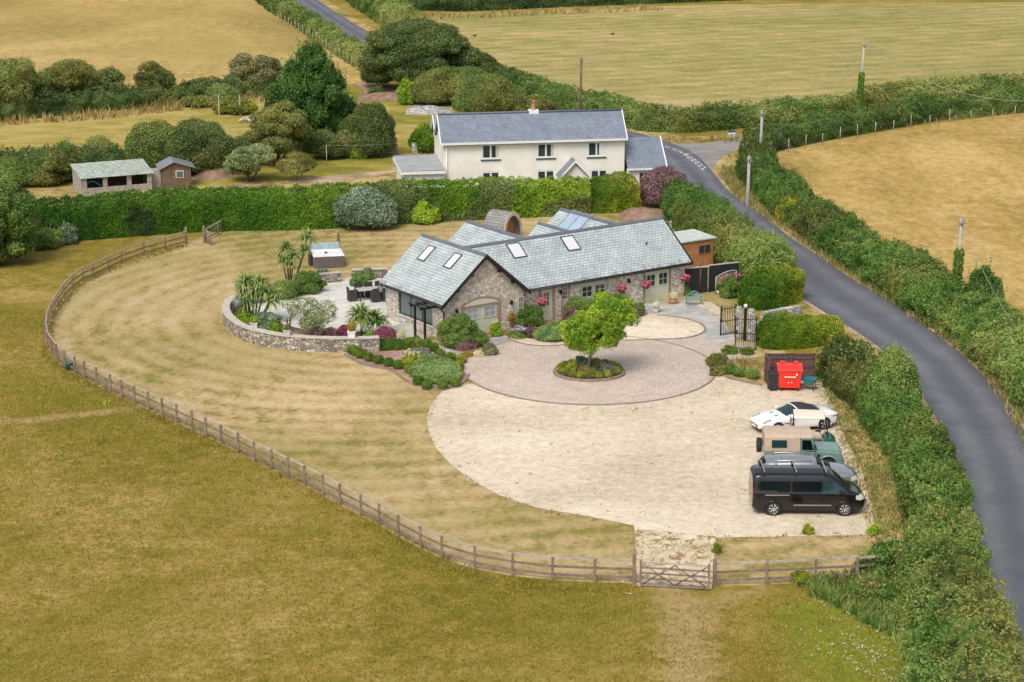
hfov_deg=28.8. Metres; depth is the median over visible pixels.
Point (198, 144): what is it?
bush
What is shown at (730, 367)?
lavender ball
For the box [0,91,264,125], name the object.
dry grass
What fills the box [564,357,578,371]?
plant
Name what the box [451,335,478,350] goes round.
shrub
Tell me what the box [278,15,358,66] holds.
stake fence
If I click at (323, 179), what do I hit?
soil
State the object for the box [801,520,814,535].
weed
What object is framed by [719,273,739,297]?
rose bush
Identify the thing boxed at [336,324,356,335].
shrub
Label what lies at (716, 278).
rose trellis
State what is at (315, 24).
hedgerow
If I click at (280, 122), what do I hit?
tree
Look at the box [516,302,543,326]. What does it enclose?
shrub
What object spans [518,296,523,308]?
window
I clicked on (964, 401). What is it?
road
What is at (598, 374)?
edging plant
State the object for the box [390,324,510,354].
path
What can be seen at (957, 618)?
hedgerow
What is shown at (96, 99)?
hedgerow
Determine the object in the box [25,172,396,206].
soil
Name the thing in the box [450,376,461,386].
box ball
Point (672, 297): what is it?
plant pot
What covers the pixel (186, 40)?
field
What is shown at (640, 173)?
window
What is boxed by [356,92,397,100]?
bark heap
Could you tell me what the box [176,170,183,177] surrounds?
window
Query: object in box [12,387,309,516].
ragwort
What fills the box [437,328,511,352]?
soil
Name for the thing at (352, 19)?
verge
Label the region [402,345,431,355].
plant
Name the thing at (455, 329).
shrub
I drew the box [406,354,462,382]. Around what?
ground cover
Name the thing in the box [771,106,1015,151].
stake fence
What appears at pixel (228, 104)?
bush
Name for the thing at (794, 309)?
lane wall
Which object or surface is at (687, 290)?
shrub
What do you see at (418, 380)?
box ball
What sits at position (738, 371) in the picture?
lavender ball
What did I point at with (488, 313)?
garage door
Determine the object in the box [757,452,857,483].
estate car
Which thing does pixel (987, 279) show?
overhead wire
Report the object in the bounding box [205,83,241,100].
bush
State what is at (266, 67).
hedge tree
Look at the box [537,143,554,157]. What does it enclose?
window
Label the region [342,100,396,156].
bush
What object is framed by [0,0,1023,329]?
ground
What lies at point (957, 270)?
telegraph pole
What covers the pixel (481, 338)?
shrub
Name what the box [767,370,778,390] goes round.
wheelie bin
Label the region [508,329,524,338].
shrub
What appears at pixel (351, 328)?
plant pot
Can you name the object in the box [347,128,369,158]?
bush
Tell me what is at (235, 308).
barbecue
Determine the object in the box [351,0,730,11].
hedgerow
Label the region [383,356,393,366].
box ball
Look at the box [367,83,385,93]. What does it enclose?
bush
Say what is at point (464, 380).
kerb
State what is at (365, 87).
soil
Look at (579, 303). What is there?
shrub
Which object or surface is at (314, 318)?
olive tree
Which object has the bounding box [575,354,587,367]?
plant
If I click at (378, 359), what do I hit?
box ball
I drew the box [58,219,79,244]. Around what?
shrub
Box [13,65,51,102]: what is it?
hedge tree
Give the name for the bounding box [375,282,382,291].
satellite dish
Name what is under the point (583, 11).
dry grass
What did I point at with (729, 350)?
shrub
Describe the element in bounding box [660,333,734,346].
paving
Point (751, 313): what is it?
gate pillar
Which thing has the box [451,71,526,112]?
bush
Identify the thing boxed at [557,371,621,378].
soil
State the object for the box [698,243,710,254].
window
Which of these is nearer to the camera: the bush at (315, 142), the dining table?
the dining table
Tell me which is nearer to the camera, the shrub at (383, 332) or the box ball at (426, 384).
the box ball at (426, 384)
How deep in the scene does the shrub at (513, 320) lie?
121.88 m
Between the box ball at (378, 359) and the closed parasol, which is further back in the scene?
the closed parasol
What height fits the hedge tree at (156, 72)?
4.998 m
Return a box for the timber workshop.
[674,229,716,267]
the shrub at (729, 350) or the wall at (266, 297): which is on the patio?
the wall at (266, 297)
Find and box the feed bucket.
[65,362,72,370]
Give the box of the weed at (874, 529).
[865,520,883,534]
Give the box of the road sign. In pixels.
[727,130,735,140]
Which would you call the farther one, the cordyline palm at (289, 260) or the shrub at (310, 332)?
the cordyline palm at (289, 260)
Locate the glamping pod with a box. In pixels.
[484,209,522,234]
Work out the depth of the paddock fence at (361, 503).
94.96 m
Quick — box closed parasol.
[337,233,339,245]
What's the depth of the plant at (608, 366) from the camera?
112.09 m
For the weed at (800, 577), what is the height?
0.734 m
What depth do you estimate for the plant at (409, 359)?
113.41 m
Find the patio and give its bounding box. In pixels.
[234,278,400,331]
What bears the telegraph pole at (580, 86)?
on the verge at (352, 19)
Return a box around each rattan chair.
[346,286,356,301]
[354,282,363,297]
[364,281,372,296]
[370,289,379,302]
[381,288,385,301]
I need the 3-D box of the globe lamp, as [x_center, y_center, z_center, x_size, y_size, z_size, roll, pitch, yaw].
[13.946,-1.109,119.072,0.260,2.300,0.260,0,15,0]
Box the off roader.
[756,425,844,463]
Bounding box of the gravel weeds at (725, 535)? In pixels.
[422,361,872,585]
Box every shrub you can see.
[34,224,63,249]
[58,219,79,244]
[178,77,218,94]
[224,194,242,228]
[236,307,253,322]
[245,312,282,329]
[265,317,282,331]
[271,279,302,298]
[293,269,327,294]
[307,326,326,335]
[316,267,330,274]
[324,326,336,335]
[332,185,398,227]
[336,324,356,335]
[349,271,367,286]
[361,267,373,279]
[362,330,374,335]
[374,325,398,340]
[411,195,440,225]
[436,311,478,347]
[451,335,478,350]
[461,349,473,356]
[472,327,489,346]
[473,346,485,356]
[479,340,498,355]
[489,318,503,335]
[508,311,515,327]
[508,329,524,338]
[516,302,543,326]
[523,323,537,338]
[532,319,568,341]
[562,307,581,321]
[563,293,595,311]
[592,290,609,307]
[608,289,632,300]
[613,300,644,316]
[637,165,687,203]
[639,302,645,311]
[683,284,691,295]
[704,350,726,366]
[709,364,726,375]
[720,344,738,354]
[739,346,754,355]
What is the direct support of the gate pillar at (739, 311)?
on the lawn at (154, 323)
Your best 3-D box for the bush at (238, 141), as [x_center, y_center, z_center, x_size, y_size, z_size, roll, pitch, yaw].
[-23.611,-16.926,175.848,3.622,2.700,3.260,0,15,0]
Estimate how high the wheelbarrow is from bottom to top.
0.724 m
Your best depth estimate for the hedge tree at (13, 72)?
199.64 m
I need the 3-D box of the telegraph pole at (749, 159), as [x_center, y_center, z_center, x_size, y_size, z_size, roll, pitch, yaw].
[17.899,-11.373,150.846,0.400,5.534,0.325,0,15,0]
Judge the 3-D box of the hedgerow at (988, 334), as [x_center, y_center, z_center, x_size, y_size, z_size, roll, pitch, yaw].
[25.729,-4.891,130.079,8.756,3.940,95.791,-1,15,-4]
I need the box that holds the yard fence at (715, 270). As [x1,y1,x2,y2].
[708,262,738,291]
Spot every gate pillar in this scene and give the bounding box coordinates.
[735,306,742,339]
[747,308,754,341]
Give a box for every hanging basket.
[536,293,547,305]
[617,280,627,293]
[640,276,651,288]
[680,274,690,281]
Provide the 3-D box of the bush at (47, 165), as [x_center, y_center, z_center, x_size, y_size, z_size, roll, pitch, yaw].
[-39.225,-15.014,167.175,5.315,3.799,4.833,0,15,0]
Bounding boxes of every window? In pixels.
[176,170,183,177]
[399,293,431,324]
[482,144,499,158]
[482,171,499,183]
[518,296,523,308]
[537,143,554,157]
[537,170,554,183]
[563,286,567,299]
[588,142,604,156]
[590,169,606,183]
[638,171,651,182]
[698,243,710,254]
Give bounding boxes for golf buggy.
[790,409,835,441]
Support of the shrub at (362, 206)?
on the lawn at (154, 323)
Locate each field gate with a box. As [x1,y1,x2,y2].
[205,228,210,244]
[639,559,709,589]
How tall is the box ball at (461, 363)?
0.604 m
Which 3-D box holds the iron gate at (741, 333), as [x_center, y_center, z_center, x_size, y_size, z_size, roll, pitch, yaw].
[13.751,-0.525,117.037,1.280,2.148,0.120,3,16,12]
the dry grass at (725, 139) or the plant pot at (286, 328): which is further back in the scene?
the dry grass at (725, 139)
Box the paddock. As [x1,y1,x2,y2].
[0,330,902,681]
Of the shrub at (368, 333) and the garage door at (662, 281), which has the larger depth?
the garage door at (662, 281)
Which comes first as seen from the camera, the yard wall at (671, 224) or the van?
the van
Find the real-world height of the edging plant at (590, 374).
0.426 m
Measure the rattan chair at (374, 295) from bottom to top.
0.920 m
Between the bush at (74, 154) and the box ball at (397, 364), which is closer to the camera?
the box ball at (397, 364)
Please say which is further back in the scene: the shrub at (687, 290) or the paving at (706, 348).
the shrub at (687, 290)
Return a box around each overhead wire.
[866,45,1015,100]
[962,221,1019,332]
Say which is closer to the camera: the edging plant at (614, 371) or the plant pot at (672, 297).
the edging plant at (614, 371)
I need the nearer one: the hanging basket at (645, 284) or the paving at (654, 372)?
the paving at (654, 372)
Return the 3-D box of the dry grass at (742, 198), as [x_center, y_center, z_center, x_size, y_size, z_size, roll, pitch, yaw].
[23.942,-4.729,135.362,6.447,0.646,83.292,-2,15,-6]
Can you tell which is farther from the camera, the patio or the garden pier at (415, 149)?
the garden pier at (415, 149)
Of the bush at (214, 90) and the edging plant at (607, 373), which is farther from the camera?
the bush at (214, 90)
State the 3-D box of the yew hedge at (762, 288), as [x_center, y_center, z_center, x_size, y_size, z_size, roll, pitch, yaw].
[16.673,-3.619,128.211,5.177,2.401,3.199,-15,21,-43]
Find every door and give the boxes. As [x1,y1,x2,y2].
[162,168,171,187]
[464,306,480,328]
[480,303,496,332]
[541,288,551,320]
[645,271,656,302]
[656,269,668,299]
[685,243,692,267]
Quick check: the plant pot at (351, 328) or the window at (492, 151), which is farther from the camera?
the window at (492, 151)
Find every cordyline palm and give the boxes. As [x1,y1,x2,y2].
[231,271,286,316]
[273,227,318,280]
[282,314,291,324]
[344,301,391,335]
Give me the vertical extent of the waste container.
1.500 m
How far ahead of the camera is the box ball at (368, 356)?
114.73 m
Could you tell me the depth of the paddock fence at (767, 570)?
82.42 m
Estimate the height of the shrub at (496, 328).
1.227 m
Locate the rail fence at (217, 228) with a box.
[202,219,223,242]
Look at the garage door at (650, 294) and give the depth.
128.34 m
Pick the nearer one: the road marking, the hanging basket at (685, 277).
the hanging basket at (685, 277)
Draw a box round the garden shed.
[151,156,195,187]
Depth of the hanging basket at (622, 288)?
126.28 m
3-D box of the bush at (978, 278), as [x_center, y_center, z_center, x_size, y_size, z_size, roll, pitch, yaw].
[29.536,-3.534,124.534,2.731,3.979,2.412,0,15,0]
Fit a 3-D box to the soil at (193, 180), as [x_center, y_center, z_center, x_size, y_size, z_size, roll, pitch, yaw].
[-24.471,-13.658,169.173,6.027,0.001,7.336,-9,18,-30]
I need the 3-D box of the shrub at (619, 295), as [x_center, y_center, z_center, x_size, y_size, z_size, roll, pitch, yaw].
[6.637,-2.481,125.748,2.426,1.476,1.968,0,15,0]
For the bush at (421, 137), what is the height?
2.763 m
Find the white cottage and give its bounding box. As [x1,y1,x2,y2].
[393,100,666,186]
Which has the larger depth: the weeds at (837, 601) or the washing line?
the washing line
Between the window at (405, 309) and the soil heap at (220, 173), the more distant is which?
the soil heap at (220, 173)
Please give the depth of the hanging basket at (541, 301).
122.78 m
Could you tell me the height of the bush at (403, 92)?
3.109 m
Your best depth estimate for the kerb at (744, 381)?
110.95 m
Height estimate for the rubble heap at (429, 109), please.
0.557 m
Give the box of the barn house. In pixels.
[378,207,692,336]
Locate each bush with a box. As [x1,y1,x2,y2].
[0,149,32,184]
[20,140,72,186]
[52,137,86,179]
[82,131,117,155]
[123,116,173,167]
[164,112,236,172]
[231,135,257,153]
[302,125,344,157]
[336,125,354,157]
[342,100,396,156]
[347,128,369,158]
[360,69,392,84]
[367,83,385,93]
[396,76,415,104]
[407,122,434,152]
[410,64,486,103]
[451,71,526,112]
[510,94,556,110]
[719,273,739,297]
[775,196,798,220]
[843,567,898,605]
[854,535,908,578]
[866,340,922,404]
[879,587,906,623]
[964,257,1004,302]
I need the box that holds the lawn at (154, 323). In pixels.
[48,205,894,585]
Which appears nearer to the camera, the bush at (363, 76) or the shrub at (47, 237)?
the shrub at (47, 237)
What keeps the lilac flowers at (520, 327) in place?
on the shrub at (516, 334)
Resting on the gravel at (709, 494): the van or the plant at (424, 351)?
the van
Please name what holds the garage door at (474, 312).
in the barn house
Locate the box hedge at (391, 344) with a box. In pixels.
[379,336,422,350]
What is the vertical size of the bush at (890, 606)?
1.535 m
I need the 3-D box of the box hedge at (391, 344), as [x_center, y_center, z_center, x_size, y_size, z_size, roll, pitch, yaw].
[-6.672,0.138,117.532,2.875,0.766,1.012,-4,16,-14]
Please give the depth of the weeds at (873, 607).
80.94 m
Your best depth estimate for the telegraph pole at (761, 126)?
175.22 m
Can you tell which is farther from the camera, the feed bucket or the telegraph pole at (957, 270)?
the telegraph pole at (957, 270)
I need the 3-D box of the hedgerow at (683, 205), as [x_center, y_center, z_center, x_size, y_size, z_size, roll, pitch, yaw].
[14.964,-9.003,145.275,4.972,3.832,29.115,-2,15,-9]
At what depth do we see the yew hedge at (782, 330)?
117.71 m
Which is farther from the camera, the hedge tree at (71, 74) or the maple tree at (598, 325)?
the hedge tree at (71, 74)
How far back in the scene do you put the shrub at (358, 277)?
132.50 m
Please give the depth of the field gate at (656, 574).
81.83 m
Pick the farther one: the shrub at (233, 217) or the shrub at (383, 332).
the shrub at (233, 217)
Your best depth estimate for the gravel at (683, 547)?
85.77 m
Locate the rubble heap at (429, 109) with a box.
[405,105,450,113]
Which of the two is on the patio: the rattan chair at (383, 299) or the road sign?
the rattan chair at (383, 299)
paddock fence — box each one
[43,227,635,583]
[712,554,898,586]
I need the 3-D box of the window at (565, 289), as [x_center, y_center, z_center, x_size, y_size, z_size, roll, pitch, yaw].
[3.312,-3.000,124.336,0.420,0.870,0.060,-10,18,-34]
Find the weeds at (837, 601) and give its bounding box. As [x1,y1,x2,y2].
[791,562,906,647]
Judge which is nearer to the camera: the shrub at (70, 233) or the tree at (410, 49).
the shrub at (70, 233)
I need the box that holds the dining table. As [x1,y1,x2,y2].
[355,286,384,300]
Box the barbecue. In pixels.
[232,298,242,315]
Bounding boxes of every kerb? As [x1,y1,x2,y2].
[343,353,469,390]
[463,336,715,404]
[506,314,706,345]
[553,367,624,381]
[710,366,761,385]
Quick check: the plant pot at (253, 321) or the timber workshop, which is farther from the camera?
the timber workshop
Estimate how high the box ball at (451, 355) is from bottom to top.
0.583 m
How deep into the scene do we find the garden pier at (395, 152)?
181.16 m
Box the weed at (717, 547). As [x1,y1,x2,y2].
[712,537,722,552]
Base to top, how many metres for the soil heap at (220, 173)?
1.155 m
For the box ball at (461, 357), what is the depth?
114.36 m
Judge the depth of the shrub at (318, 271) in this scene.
134.48 m
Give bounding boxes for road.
[296,0,370,45]
[626,130,1023,680]
[675,112,1023,169]
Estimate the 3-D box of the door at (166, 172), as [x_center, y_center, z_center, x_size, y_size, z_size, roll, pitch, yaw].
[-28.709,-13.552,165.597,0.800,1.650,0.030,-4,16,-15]
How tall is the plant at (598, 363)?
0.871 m
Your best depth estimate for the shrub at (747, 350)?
116.15 m
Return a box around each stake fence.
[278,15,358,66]
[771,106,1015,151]
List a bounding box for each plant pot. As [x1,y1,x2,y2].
[250,315,258,327]
[282,323,290,334]
[347,321,355,337]
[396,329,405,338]
[651,300,659,312]
[667,291,678,303]
[714,281,722,293]
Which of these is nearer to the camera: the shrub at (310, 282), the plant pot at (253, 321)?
the plant pot at (253, 321)
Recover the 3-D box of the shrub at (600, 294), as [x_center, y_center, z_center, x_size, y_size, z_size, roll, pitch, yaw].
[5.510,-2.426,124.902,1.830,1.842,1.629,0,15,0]
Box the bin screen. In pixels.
[764,353,815,385]
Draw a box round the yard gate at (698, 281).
[685,266,709,292]
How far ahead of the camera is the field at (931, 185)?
167.40 m
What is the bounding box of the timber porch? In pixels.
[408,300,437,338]
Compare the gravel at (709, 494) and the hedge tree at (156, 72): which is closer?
the gravel at (709, 494)
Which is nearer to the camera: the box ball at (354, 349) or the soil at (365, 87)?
the box ball at (354, 349)
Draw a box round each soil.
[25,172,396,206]
[191,177,266,188]
[193,157,391,187]
[281,324,365,335]
[293,159,396,184]
[349,347,464,387]
[355,82,441,106]
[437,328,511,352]
[505,312,647,337]
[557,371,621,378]
[725,348,765,383]
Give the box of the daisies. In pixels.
[598,558,901,679]
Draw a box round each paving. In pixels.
[464,340,712,403]
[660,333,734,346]
[685,341,757,361]
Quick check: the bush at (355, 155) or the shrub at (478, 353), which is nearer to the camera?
the shrub at (478, 353)
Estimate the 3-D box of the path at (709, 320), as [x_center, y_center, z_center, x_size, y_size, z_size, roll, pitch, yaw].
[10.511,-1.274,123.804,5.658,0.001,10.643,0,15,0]
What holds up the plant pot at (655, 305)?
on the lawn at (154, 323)
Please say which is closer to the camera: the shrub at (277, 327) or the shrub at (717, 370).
the shrub at (717, 370)
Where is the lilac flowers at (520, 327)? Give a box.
[511,325,524,330]
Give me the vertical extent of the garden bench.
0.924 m
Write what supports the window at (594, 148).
in the white cottage
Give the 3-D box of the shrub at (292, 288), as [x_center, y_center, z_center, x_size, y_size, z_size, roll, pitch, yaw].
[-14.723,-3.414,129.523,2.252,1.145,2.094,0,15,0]
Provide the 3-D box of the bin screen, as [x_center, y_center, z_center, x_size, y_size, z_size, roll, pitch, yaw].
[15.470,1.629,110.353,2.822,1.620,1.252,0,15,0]
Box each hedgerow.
[0,74,276,121]
[0,142,200,170]
[255,0,369,71]
[344,0,438,26]
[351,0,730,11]
[476,52,1023,132]
[657,169,799,281]
[734,132,1023,413]
[742,82,1023,150]
[811,326,1023,681]
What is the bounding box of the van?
[748,460,864,515]
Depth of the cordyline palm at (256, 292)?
122.55 m
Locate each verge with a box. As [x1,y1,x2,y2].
[292,0,628,128]
[626,129,1020,532]
[661,135,742,141]
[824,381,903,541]
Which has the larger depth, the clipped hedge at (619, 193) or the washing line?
the washing line
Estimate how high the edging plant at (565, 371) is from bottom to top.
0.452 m
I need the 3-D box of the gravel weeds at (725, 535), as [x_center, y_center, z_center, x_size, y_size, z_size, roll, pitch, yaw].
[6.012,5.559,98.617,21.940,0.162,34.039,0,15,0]
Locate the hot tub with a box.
[308,242,344,268]
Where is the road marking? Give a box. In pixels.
[664,146,703,169]
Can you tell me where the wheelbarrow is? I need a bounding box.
[798,375,822,391]
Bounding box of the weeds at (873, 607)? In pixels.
[805,563,905,639]
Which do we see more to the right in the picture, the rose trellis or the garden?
the rose trellis
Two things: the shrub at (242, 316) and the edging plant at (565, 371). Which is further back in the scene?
the shrub at (242, 316)
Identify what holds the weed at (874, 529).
on the gravel at (709, 494)
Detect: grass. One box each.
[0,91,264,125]
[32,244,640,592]
[425,2,662,19]
[665,110,1019,142]
[718,162,1023,452]
[725,355,763,371]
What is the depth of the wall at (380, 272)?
134.68 m
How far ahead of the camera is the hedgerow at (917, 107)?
195.30 m
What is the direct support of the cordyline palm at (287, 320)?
in the plant pot at (286, 328)
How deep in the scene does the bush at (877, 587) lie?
80.33 m
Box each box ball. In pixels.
[346,344,354,353]
[351,346,360,354]
[355,348,365,358]
[364,352,374,361]
[373,354,383,363]
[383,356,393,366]
[392,359,403,369]
[404,363,413,372]
[412,375,423,385]
[421,338,431,347]
[421,379,432,389]
[428,342,438,351]
[434,348,445,356]
[436,379,448,388]
[445,352,455,360]
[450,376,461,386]
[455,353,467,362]
[456,360,464,368]
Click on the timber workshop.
(697, 245)
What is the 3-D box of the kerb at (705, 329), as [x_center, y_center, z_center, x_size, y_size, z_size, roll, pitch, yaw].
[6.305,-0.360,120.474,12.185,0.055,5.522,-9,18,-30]
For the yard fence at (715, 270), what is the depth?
131.04 m
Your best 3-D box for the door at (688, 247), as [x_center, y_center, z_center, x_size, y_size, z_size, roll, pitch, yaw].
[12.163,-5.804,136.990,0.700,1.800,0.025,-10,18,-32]
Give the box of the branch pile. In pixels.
[238,116,251,122]
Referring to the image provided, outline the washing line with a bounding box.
[326,143,397,165]
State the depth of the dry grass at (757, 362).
114.22 m
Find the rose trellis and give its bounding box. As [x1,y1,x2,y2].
[715,270,736,293]
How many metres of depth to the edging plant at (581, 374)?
111.02 m
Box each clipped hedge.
[34,175,592,240]
[589,170,640,213]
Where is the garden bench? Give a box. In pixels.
[686,291,703,303]
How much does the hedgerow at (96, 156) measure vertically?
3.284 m
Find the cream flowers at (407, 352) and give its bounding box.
[404,348,419,357]
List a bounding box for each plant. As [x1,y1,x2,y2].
[400,349,422,368]
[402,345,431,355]
[561,368,569,375]
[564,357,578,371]
[568,370,576,377]
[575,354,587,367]
[576,371,585,377]
[577,364,589,371]
[583,366,597,373]
[585,371,594,378]
[592,359,605,369]
[594,371,603,378]
[598,361,614,371]
[603,370,611,376]
[610,368,617,375]
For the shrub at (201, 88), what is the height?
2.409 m
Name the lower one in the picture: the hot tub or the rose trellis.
the rose trellis
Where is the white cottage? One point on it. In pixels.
(534, 143)
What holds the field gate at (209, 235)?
attached to the rail fence at (217, 228)
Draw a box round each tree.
[0,53,35,104]
[0,166,42,263]
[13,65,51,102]
[36,58,99,93]
[90,66,126,90]
[133,58,176,90]
[222,142,276,181]
[223,51,281,83]
[243,100,312,162]
[262,34,357,145]
[274,150,318,180]
[280,294,337,334]
[355,15,483,82]
[556,295,641,366]
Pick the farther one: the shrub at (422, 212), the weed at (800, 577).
the shrub at (422, 212)
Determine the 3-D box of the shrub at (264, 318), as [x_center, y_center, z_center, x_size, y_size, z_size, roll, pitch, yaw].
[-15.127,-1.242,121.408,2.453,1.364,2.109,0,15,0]
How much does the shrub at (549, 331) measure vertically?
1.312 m
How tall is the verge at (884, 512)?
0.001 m
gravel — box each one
[427,376,873,588]
[508,313,703,344]
[635,529,715,587]
[691,301,719,314]
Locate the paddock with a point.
(398, 668)
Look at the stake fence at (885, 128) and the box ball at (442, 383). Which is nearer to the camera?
the box ball at (442, 383)
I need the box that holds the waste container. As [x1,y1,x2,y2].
[776,361,802,390]
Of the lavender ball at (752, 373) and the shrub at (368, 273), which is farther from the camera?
the shrub at (368, 273)
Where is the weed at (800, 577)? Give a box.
[790,566,810,583]
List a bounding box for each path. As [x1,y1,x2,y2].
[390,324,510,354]
[644,300,733,342]
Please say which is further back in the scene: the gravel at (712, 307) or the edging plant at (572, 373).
the gravel at (712, 307)
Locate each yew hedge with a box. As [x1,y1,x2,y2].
[737,263,805,310]
[755,310,844,349]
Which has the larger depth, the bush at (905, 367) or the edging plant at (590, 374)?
the edging plant at (590, 374)
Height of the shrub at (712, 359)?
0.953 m
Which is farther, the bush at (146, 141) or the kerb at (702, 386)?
the bush at (146, 141)
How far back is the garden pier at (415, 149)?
182.07 m
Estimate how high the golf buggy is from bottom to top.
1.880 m
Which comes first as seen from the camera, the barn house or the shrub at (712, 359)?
the shrub at (712, 359)
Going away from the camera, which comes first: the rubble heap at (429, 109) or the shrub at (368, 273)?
the shrub at (368, 273)
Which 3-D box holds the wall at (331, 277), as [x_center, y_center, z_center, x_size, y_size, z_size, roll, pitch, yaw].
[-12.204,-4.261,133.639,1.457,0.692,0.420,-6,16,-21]
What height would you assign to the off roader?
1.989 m
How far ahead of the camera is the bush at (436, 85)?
208.88 m
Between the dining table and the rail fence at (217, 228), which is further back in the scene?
the rail fence at (217, 228)
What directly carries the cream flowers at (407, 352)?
on the plant at (409, 359)
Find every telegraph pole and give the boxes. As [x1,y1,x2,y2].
[579,56,583,109]
[745,155,751,223]
[759,110,764,142]
[855,41,866,109]
[951,217,965,284]
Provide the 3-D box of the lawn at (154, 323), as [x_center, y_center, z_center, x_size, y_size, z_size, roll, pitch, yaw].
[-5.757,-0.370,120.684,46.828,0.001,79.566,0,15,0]
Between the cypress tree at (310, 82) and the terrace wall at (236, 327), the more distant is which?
the cypress tree at (310, 82)
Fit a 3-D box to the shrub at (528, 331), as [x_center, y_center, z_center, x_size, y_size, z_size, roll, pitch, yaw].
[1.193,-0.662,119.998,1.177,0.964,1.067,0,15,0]
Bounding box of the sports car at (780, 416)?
[750,402,837,429]
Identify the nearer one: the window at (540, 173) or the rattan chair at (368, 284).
the rattan chair at (368, 284)
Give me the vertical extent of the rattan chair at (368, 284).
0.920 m
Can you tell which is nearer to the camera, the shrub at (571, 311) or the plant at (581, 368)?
the plant at (581, 368)
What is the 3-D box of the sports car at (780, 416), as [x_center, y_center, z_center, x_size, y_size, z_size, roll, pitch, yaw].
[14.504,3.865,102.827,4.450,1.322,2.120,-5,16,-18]
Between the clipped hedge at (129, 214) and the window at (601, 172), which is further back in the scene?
the window at (601, 172)
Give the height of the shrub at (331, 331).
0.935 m
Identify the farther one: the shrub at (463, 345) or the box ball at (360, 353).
the shrub at (463, 345)
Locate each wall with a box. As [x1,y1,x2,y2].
[222,294,379,352]
[251,279,323,303]
[319,271,340,282]
[352,267,387,277]
[669,221,675,228]
[760,305,800,319]
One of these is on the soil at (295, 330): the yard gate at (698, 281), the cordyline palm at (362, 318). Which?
the cordyline palm at (362, 318)
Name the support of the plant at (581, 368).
on the soil at (590, 378)
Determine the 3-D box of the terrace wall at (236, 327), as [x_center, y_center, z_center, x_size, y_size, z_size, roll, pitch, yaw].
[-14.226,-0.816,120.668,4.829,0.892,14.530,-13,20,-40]
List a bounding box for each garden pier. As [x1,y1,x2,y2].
[391,144,397,154]
[412,142,418,152]
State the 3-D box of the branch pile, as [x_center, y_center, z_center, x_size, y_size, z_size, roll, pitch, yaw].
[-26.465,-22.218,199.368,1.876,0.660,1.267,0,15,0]
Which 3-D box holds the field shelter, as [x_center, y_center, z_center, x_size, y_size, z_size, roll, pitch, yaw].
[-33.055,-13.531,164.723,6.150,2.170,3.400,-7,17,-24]
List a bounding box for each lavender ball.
[724,363,736,373]
[732,366,746,376]
[745,368,760,379]
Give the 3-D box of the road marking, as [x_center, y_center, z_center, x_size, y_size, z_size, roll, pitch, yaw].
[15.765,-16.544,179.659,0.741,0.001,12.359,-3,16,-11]
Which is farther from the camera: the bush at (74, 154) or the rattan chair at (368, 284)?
the bush at (74, 154)
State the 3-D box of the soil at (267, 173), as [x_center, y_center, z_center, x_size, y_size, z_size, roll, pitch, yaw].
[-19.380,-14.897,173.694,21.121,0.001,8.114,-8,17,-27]
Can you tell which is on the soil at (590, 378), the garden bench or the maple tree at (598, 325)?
the maple tree at (598, 325)
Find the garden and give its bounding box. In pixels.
[0,82,462,206]
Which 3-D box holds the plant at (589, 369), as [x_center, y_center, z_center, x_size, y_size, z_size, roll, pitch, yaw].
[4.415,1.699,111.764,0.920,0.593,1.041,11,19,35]
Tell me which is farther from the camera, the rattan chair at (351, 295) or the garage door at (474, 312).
the rattan chair at (351, 295)
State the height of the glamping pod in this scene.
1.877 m
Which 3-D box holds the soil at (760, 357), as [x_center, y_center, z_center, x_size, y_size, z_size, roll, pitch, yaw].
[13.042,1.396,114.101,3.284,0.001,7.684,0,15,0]
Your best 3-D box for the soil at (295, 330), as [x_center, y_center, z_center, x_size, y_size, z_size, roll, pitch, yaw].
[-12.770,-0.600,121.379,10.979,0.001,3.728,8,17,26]
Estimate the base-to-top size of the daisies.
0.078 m
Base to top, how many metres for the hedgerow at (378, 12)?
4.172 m
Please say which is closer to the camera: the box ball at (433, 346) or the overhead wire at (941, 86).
the box ball at (433, 346)
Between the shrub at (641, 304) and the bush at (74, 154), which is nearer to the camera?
the shrub at (641, 304)
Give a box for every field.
[0,0,363,96]
[431,2,1023,110]
[730,113,1023,317]
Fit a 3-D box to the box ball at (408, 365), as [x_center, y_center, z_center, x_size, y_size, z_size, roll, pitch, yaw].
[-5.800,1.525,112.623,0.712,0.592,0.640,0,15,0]
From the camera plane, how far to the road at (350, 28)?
292.26 m
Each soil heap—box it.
[193,166,233,179]
[618,207,666,220]
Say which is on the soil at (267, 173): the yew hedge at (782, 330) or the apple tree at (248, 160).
the apple tree at (248, 160)
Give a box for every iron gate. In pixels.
[720,303,736,335]
[735,315,756,349]
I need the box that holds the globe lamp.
[743,304,747,340]
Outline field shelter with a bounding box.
[70,158,153,195]

